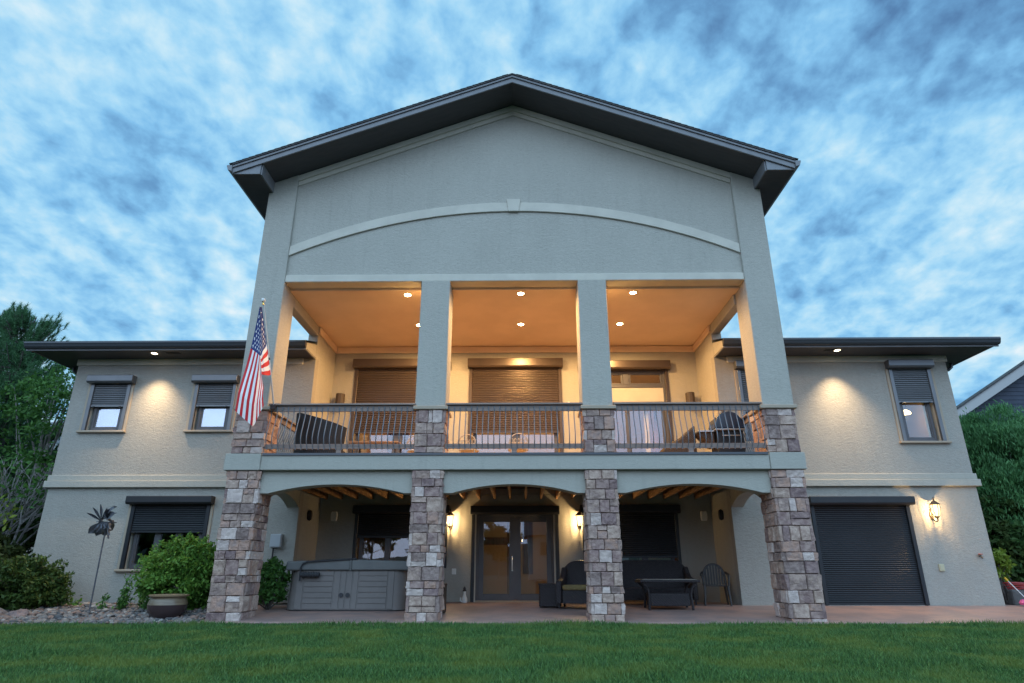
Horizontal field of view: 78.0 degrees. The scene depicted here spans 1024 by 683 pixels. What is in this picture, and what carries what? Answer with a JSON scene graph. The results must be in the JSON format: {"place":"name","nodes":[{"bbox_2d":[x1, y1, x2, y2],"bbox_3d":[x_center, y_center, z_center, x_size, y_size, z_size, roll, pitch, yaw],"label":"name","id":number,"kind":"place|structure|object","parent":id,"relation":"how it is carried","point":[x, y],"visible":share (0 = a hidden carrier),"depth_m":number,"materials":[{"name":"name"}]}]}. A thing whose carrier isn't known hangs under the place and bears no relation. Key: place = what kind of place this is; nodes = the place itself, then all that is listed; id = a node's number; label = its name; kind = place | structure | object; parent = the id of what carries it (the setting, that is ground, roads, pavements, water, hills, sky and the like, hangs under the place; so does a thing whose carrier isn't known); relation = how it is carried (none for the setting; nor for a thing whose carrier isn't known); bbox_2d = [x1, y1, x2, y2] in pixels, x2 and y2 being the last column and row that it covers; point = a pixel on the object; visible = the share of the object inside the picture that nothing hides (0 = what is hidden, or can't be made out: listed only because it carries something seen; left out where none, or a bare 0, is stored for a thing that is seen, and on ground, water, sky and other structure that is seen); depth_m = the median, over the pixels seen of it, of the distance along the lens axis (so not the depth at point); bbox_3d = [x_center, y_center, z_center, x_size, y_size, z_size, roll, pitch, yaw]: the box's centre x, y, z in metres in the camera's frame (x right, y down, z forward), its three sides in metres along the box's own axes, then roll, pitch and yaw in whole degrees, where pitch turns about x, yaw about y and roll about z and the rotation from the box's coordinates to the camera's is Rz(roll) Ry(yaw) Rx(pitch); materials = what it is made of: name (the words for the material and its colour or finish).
{"place":"outdoors","nodes":[
{"label":"outdoors","id":0,"kind":"place"},
{"bbox_2d":[0,602,207,624],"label":"gravel ground","id":1,"kind":"structure","parent":0,"point":[96,614],"depth_m":12.74,"materials":[{"name":"grey gravel"}]},
{"bbox_2d":[0,608,7,614],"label":"boulder","id":2,"kind":"object","parent":1,"relation":"on","point":[2,611],"visible":0.53,"depth_m":12.44,"materials":[{"name":"grey stone"}]},
{"bbox_2d":[0,489,22,532],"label":"tree","id":3,"kind":"object","parent":1,"relation":"on","point":[3,518],"visible":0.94,"depth_m":15.63,"materials":[{"name":"green plant"}]},
{"bbox_2d":[0,381,27,445],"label":"leafy tree","id":4,"kind":"object","parent":1,"relation":"on","point":[5,433],"visible":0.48,"depth_m":19.26,"materials":[{"name":"green plant"}]},
{"bbox_2d":[0,532,29,562],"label":"background shrub","id":5,"kind":"object","parent":1,"relation":"on","point":[8,550],"visible":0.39,"depth_m":15.25,"materials":[{"name":"green plant"}]},
{"bbox_2d":[7,609,29,617],"bbox_3d":[-9.595,5.363,12.296,0.398,0.294,0.414,0,-20,1],"label":"boulder","id":6,"kind":"object","parent":1,"relation":"on","point":[20,612],"visible":0.39,"depth_m":12.22,"materials":[{"name":"grey stone"}]},
{"bbox_2d":[0,470,43,562],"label":"background shrub","id":7,"kind":"object","parent":1,"relation":"on","point":[32,539],"visible":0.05,"depth_m":16.97,"materials":[{"name":"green plant"}]},
{"bbox_2d":[0,470,46,534],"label":"bare branched tree","id":8,"kind":"object","parent":1,"relation":"on","point":[19,491],"visible":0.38,"depth_m":16.33,"materials":[{"name":"grey plant"}]},
{"bbox_2d":[0,301,51,492],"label":"pine tree","id":9,"kind":"object","parent":1,"relation":"on","point":[5,351],"visible":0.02,"depth_m":22.59,"materials":[{"name":"green plant"}]},
{"bbox_2d":[0,448,54,547],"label":"bare branched tree","id":10,"kind":"object","parent":1,"relation":"on","point":[38,495],"visible":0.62,"depth_m":16.24,"materials":[{"name":"grey plant"}]},
{"bbox_2d":[0,302,73,502],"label":"pine tree","id":11,"kind":"object","parent":1,"relation":"on","point":[21,360],"visible":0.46,"depth_m":20.85,"materials":[{"name":"green plant"}]},
{"bbox_2d":[0,356,75,554],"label":"leafy tree","id":12,"kind":"object","parent":1,"relation":"on","point":[49,386],"visible":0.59,"depth_m":18.40,"materials":[{"name":"green plant"}]},
{"bbox_2d":[0,553,82,610],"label":"bush","id":13,"kind":"object","parent":1,"relation":"on","point":[32,581],"visible":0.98,"depth_m":13.32,"materials":[{"name":"green plant"}]},
{"bbox_2d":[67,598,81,605],"bbox_3d":[-9.488,5.657,13.720,0.278,0.268,0.288,0,-20,1],"label":"leafy plant","id":14,"kind":"object","parent":1,"relation":"on","point":[75,602],"visible":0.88,"depth_m":13.69,"materials":[{"name":"green plant"}]},
{"bbox_2d":[87,504,116,611],"bbox_3d":[-8.583,4.518,13.095,0.620,2.233,0.456,0,-20,1],"label":"wind spinner","id":15,"kind":"object","parent":1,"relation":"on","point":[102,527],"visible":1,"depth_m":13.27,"materials":[{"name":"metal"}]},
{"bbox_2d":[96,592,110,609],"bbox_3d":[-8.570,5.453,13.243,0.260,0.364,0.248,0,-20,1],"label":"leafy plant","id":16,"kind":"object","parent":1,"relation":"on","point":[104,603],"visible":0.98,"depth_m":13.25,"materials":[{"name":"green plant"}]},
{"bbox_2d":[112,593,131,609],"bbox_3d":[-8.236,5.512,13.409,0.342,0.345,0.337,0,-20,1],"label":"leafy plant","id":17,"kind":"object","parent":1,"relation":"on","point":[122,602],"visible":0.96,"depth_m":13.36,"materials":[{"name":"green plant"}]},
{"bbox_2d":[119,577,133,604],"bbox_3d":[-8.402,5.454,13.769,0.305,0.624,0.282,17,-26,-38],"label":"leafy plant","id":18,"kind":"object","parent":1,"relation":"on","point":[125,590],"visible":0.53,"depth_m":13.74,"materials":[{"name":"green plant"}]},
{"bbox_2d":[134,595,146,606],"bbox_3d":[-7.941,5.494,13.673,0.377,0.508,0.280,11,-23,-27],"label":"leafy plant","id":19,"kind":"object","parent":1,"relation":"on","point":[141,601],"visible":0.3,"depth_m":13.61,"materials":[{"name":"green plant"}]},
{"bbox_2d":[139,598,148,608],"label":"leafy plant","id":20,"kind":"object","parent":1,"relation":"on","point":[145,604],"visible":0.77,"depth_m":13.25,"materials":[{"name":"green plant"}]},
{"bbox_2d":[147,594,189,618],"bbox_3d":[-6.699,5.159,12.289,0.720,0.455,0.720,0,-20,1],"label":"garden pot","id":21,"kind":"object","parent":1,"relation":"on","point":[163,606],"visible":0.94,"depth_m":12.05,"materials":[{"name":"grey ceramic"}]},
{"bbox_2d":[124,532,217,609],"bbox_3d":[-7.057,4.940,13.605,2.616,1.652,2.185,0,-20,1],"label":"green shrub","id":22,"kind":"object","parent":1,"relation":"on","point":[187,564],"visible":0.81,"depth_m":13.12,"materials":[{"name":"green plant"}]},
{"bbox_2d":[442,583,446,612],"bbox_3d":[-1.627,5.312,13.096,0.520,0.560,0.400,0,-20,1],"label":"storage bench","id":23,"kind":"object","parent":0,"point":[445,595],"visible":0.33,"depth_m":13.08,"materials":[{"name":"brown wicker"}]},
{"bbox_2d":[0,618,1023,682],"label":"grass","id":24,"kind":"structure","parent":0,"point":[196,651],"depth_m":7.33,"materials":[{"name":"green plant"}]},
{"bbox_2d":[0,0,1023,421],"label":"sky","id":25,"kind":"structure","parent":0,"point":[123,213],"materials":[{"name":"blue"}]},
{"bbox_2d":[199,602,1023,625],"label":"patio","id":26,"kind":"structure","parent":0,"point":[499,612],"depth_m":12.67,"materials":[{"name":"concrete"}]},
{"bbox_2d":[257,556,291,609],"bbox_3d":[-5.227,5.221,13.685,1.015,1.114,1.124,-10,-22,25],"label":"shrub","id":27,"kind":"object","parent":26,"relation":"on","point":[271,589],"visible":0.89,"depth_m":13.50,"materials":[{"name":"green plant"}]},
{"bbox_2d":[286,558,407,610],"bbox_3d":[-3.490,5.536,14.384,2.660,1.122,2.357,0,-20,1],"label":"hot tub","id":28,"kind":"object","parent":26,"relation":"on","point":[350,584],"visible":0.95,"depth_m":13.41,"materials":[{"name":"grey plastic"}]},
{"bbox_2d":[459,587,466,602],"bbox_3d":[-1.191,6.233,15.575,0.192,0.370,0.146,0,-20,1],"label":"garden figurine","id":29,"kind":"object","parent":26,"relation":"on","point":[464,599],"visible":1,"depth_m":15.51,"materials":[{"name":"white"}]},
{"bbox_2d":[24,73,1004,621],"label":"house","id":30,"kind":"structure","parent":26,"relation":"on","point":[464,217],"depth_m":14.99,"materials":[{"name":"paint"}]},
{"bbox_2d":[76,375,136,432],"bbox_3d":[-10.232,1.609,16.051,1.210,1.455,0.475,0,-20,1],"label":"window","id":31,"kind":"structure","parent":30,"relation":"in","point":[110,395],"depth_m":16.05,"materials":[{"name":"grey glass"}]},
{"bbox_2d":[114,496,214,571],"bbox_3d":[-8.138,4.517,14.890,2.080,1.695,0.347,0,-20,1],"label":"window","id":32,"kind":"structure","parent":30,"relation":"in","point":[158,515],"depth_m":14.99,"materials":[{"name":"black glass"}]},
{"bbox_2d":[183,374,240,432],"bbox_3d":[-7.537,1.596,16.016,1.240,1.455,0.475,0,-20,1],"label":"window","id":33,"kind":"structure","parent":30,"relation":"in","point":[215,395],"depth_m":16.02,"materials":[{"name":"grey glass"}]},
{"bbox_2d":[235,298,275,425],"bbox_3d":[-5.119,0.457,13.114,0.323,2.745,0.834,-16,-26,37],"label":"flag on pole","id":34,"kind":"object","parent":30,"relation":"attached to","point":[249,405],"visible":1,"depth_m":12.88,"materials":[{"name":"multicoloured fabric"}]},
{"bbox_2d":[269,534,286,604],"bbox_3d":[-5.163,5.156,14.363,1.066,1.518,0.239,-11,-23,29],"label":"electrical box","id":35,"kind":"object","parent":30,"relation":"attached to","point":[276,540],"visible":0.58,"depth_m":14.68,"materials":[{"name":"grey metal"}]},
{"bbox_2d":[270,535,280,546],"bbox_3d":[-5.500,4.627,14.695,0.230,0.265,0.011,0,-20,1],"label":"door","id":36,"kind":"structure","parent":35,"relation":"in","point":[275,539],"depth_m":14.69,"materials":[{"name":"grey metal"}]},
{"bbox_2d":[307,510,312,520],"bbox_3d":[-5.019,4.312,15.693,0.100,0.272,0.170,0,-20,1],"label":"oval speaker","id":37,"kind":"object","parent":30,"relation":"attached to","point":[309,515],"visible":1,"depth_m":15.63},
{"bbox_2d":[293,413,346,452],"bbox_3d":[-4.335,2.278,14.550,1.227,1.160,1.125,0,-20,1],"label":"lounge chair","id":38,"kind":"object","parent":30,"relation":"on","point":[316,430],"visible":0.53,"depth_m":14.11,"materials":[{"name":"black"}]},
{"bbox_2d":[330,512,337,520],"bbox_3d":[-4.656,4.579,16.554,0.170,0.240,0.090,0,-20,1],"label":"wall light","id":39,"kind":"object","parent":30,"relation":"attached to","point":[334,516],"visible":1,"depth_m":16.51,"materials":[{"name":"white"}]},
{"bbox_2d":[335,393,344,402],"bbox_3d":[-4.758,1.638,17.523,0.238,0.360,0.298,-4,-21,12],"label":"wall speaker","id":40,"kind":"object","parent":30,"relation":"attached to","point":[340,397],"depth_m":17.43,"materials":[{"name":"brown"}]},
{"bbox_2d":[349,441,401,452],"bbox_3d":[-3.365,2.921,15.698,1.240,0.740,0.840,0,-20,1],"label":"balcony table","id":41,"kind":"object","parent":30,"relation":"on","point":[373,442],"visible":0.22,"depth_m":15.43,"materials":[{"name":"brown wood"}]},
{"bbox_2d":[348,358,417,452],"bbox_3d":[-3.136,2.028,17.483,2.700,3.180,0.347,0,-20,1],"label":"window","id":42,"kind":"structure","parent":30,"relation":"in","point":[375,380],"depth_m":17.74,"materials":[{"name":"brown glass"}]},
{"bbox_2d":[352,505,449,567],"bbox_3d":[-2.886,5.047,16.377,2.520,1.550,0.347,0,-20,1],"label":"window","id":43,"kind":"structure","parent":30,"relation":"in","point":[387,522],"depth_m":16.46,"materials":[{"name":"black glass"}]},
{"bbox_2d":[406,435,413,452],"bbox_3d":[-2.255,2.656,15.033,0.480,0.785,0.480,0,-20,1],"label":"cast metal chair","id":44,"kind":"object","parent":30,"relation":"on","point":[410,451],"visible":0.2,"depth_m":14.90,"materials":[{"name":"beige"}]},
{"bbox_2d":[446,509,454,530],"bbox_3d":[-1.598,4.621,16.375,0.240,0.552,0.327,0,-20,1],"label":"wall lantern","id":45,"kind":"object","parent":30,"relation":"attached to","point":[450,514],"depth_m":16.33,"materials":[{"name":"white metal"}]},
{"bbox_2d":[457,434,478,452],"bbox_3d":[-1.016,2.616,14.923,0.480,0.785,0.480,-4,-20,10],"label":"cast metal chair","id":46,"kind":"object","parent":30,"relation":"on","point":[469,450],"visible":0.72,"depth_m":14.79,"materials":[{"name":"beige metal"}]},
{"bbox_2d":[368,411,659,593],"bbox_3d":[0.155,4.394,17.478,7.940,5.170,0.750,0,-20,1],"label":"window glass","id":47,"kind":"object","parent":30,"relation":"in","point":[376,545],"depth_m":17.23,"materials":[{"name":"glass"}]},
{"bbox_2d":[470,506,559,601],"bbox_3d":[0.079,5.418,16.200,2.310,2.330,0.350,0,-20,1],"label":"french door","id":48,"kind":"structure","parent":30,"relation":"in","point":[514,515],"depth_m":16.34,"materials":[{"name":"grey glass"}]},
{"bbox_2d":[468,358,563,451],"bbox_3d":[0.094,2.013,17.442,2.680,3.180,0.347,0,-20,1],"label":"window","id":49,"kind":"structure","parent":30,"relation":"in","point":[491,380],"depth_m":17.69,"materials":[{"name":"brown glass"}]},
{"bbox_2d":[508,433,527,451],"bbox_3d":[0.142,2.576,14.815,0.480,0.785,0.480,1,-20,-4],"label":"cast metal chair","id":50,"kind":"object","parent":30,"relation":"on","point":[521,450],"visible":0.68,"depth_m":14.69,"materials":[{"name":"beige metal"}]},
{"bbox_2d":[575,509,583,530],"bbox_3d":[1.742,4.605,16.333,0.240,0.552,0.327,0,-20,1],"label":"wall lantern","id":51,"kind":"object","parent":30,"relation":"attached to","point":[579,513],"depth_m":16.28,"materials":[{"name":"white metal"}]},
{"bbox_2d":[580,505,681,562],"bbox_3d":[3.068,5.019,16.301,2.590,1.550,0.347,0,-20,1],"label":"window","id":52,"kind":"structure","parent":30,"relation":"in","point":[647,531],"depth_m":16.34,"materials":[{"name":"black glass"}]},
{"bbox_2d":[610,360,673,451],"bbox_3d":[3.198,2.150,17.351,2.490,3.340,0.355,0,-20,1],"label":"sliding door","id":53,"kind":"structure","parent":30,"relation":"in","point":[625,391],"depth_m":17.70,"materials":[{"name":"brown glass"}]},
{"bbox_2d":[660,426,696,451],"bbox_3d":[3.792,2.417,14.553,0.834,0.902,0.360,0,-20,1],"label":"wicker lounge chair","id":54,"kind":"object","parent":30,"relation":"on","point":[691,436],"visible":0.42,"depth_m":14.41,"materials":[{"name":"brown wicker"}]},
{"bbox_2d":[685,392,694,401],"bbox_3d":[4.902,1.592,17.398,0.238,0.360,0.298,4,-20,-11],"label":"wall speaker","id":55,"kind":"object","parent":30,"relation":"attached to","point":[690,396],"depth_m":17.30,"materials":[{"name":"brown"}]},
{"bbox_2d":[700,511,707,520],"bbox_3d":[4.983,4.534,16.430,0.170,0.240,0.090,0,-20,1],"label":"wall light","id":56,"kind":"object","parent":30,"relation":"attached to","point":[703,516],"visible":1,"depth_m":16.39,"materials":[{"name":"white"}]},
{"bbox_2d":[695,411,745,451],"bbox_3d":[4.716,2.131,14.410,1.040,1.340,0.641,0,-20,1],"label":"barbecue grill","id":57,"kind":"object","parent":30,"relation":"on","point":[725,429],"visible":0.48,"depth_m":14.20,"materials":[{"name":"black metal"}]},
{"bbox_2d":[718,509,723,520],"bbox_3d":[5.141,4.265,15.562,0.100,0.272,0.170,0,-20,1],"label":"oval speaker","id":58,"kind":"object","parent":30,"relation":"attached to","point":[720,515],"visible":1,"depth_m":15.51},
{"bbox_2d":[733,360,753,442],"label":"window","id":59,"kind":"structure","parent":30,"relation":"in","point":[739,368],"depth_m":15.93,"materials":[{"name":"grey glass"}]},
{"bbox_2d":[808,496,929,604],"bbox_3d":[8.169,4.762,14.474,2.420,2.360,0.280,0,-20,1],"label":"roller door","id":60,"kind":"structure","parent":30,"relation":"in","point":[867,549],"depth_m":14.57,"materials":[{"name":"black metal"}]},
{"bbox_2d":[903,403,910,414],"bbox_3d":[10.261,1.466,16.616,0.240,0.900,0.240,0,-20,1],"label":"pendant lamp","id":61,"kind":"object","parent":30,"relation":"hanging from","point":[907,412],"visible":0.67,"depth_m":16.40,"materials":[{"name":"white glass"}]},
{"bbox_2d":[884,359,951,443],"bbox_3d":[10.055,1.491,15.730,1.230,2.095,0.347,0,-20,1],"label":"window","id":62,"kind":"structure","parent":30,"relation":"in","point":[910,380],"depth_m":15.81,"materials":[{"name":"grey glass"}]},
{"bbox_2d":[929,497,940,521],"bbox_3d":[9.828,3.912,14.711,0.240,0.561,0.327,0,-20,1],"label":"wall lantern","id":63,"kind":"object","parent":30,"relation":"attached to","point":[931,510],"depth_m":14.66,"materials":[{"name":"white metal"}]},
{"bbox_2d":[938,564,944,570],"bbox_3d":[9.790,5.151,14.404,0.120,0.156,0.041,0,-20,1],"label":"wall outlet","id":64,"kind":"object","parent":30,"relation":"attached to","point":[941,567],"depth_m":14.39,"materials":[{"name":"beige plastic"}]},
{"bbox_2d":[538,583,560,607],"bbox_3d":[0.847,5.620,14.012,0.500,0.490,0.500,-2,-20,6],"label":"wicker side table","id":65,"kind":"object","parent":26,"relation":"on","point":[547,594],"visible":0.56,"depth_m":13.80,"materials":[{"name":"black wicker"}]},
{"bbox_2d":[556,560,586,608],"bbox_3d":[1.478,5.326,13.906,0.890,0.980,0.919,-5,-21,14],"label":"wicker armchair","id":66,"kind":"object","parent":26,"relation":"on","point":[571,585],"visible":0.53,"depth_m":13.58,"materials":[{"name":"black wicker"}]},
{"bbox_2d":[622,560,698,604],"bbox_3d":[3.339,5.671,14.925,1.830,0.980,0.919,0,-20,1],"label":"wicker loveseat","id":67,"kind":"object","parent":26,"relation":"on","point":[633,570],"visible":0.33,"depth_m":15.23,"materials":[{"name":"black wicker"}]},
{"bbox_2d":[634,579,699,609],"bbox_3d":[3.361,5.460,13.661,1.280,0.614,0.720,0,-20,1],"label":"wicker coffee table","id":68,"kind":"object","parent":26,"relation":"on","point":[670,599],"visible":0.94,"depth_m":13.42,"materials":[{"name":"wicker"}]},
{"bbox_2d":[700,563,732,605],"bbox_3d":[4.657,5.552,14.481,0.664,0.910,0.640,-4,-21,12],"label":"plastic chair","id":69,"kind":"object","parent":26,"relation":"on","point":[723,573],"visible":1,"depth_m":14.70,"materials":[{"name":"grey plastic"}]},
{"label":"side ground","id":70,"kind":"structure","parent":0,"visible":0},
{"bbox_2d":[956,360,1023,420],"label":"neighbour house","id":71,"kind":"structure","parent":70,"relation":"on","point":[1007,387],"depth_m":27.66,"materials":[{"name":"blue"}]},
{"bbox_2d":[959,399,1023,558],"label":"round juniper","id":72,"kind":"object","parent":70,"relation":"on","point":[986,438],"visible":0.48,"depth_m":17.00,"materials":[{"name":"green plant"}]},
{"bbox_2d":[978,488,1023,585],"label":"dark shrub","id":73,"kind":"object","parent":70,"relation":"on","point":[1010,538],"visible":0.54,"depth_m":15.90,"materials":[{"name":"green plant"}]},
{"bbox_2d":[992,547,1016,604],"bbox_3d":[11.412,5.517,14.832,0.664,1.324,0.734,0,-20,1],"label":"yellow shrub","id":74,"kind":"object","parent":70,"relation":"on","point":[1003,562],"visible":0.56,"depth_m":14.72,"materials":[{"name":"green plant"}]},
{"bbox_2d":[1002,582,1023,604],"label":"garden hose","id":75,"kind":"object","parent":70,"relation":"on","point":[1015,596],"visible":0.62,"depth_m":14.44,"materials":[{"name":"red"}]}
]}

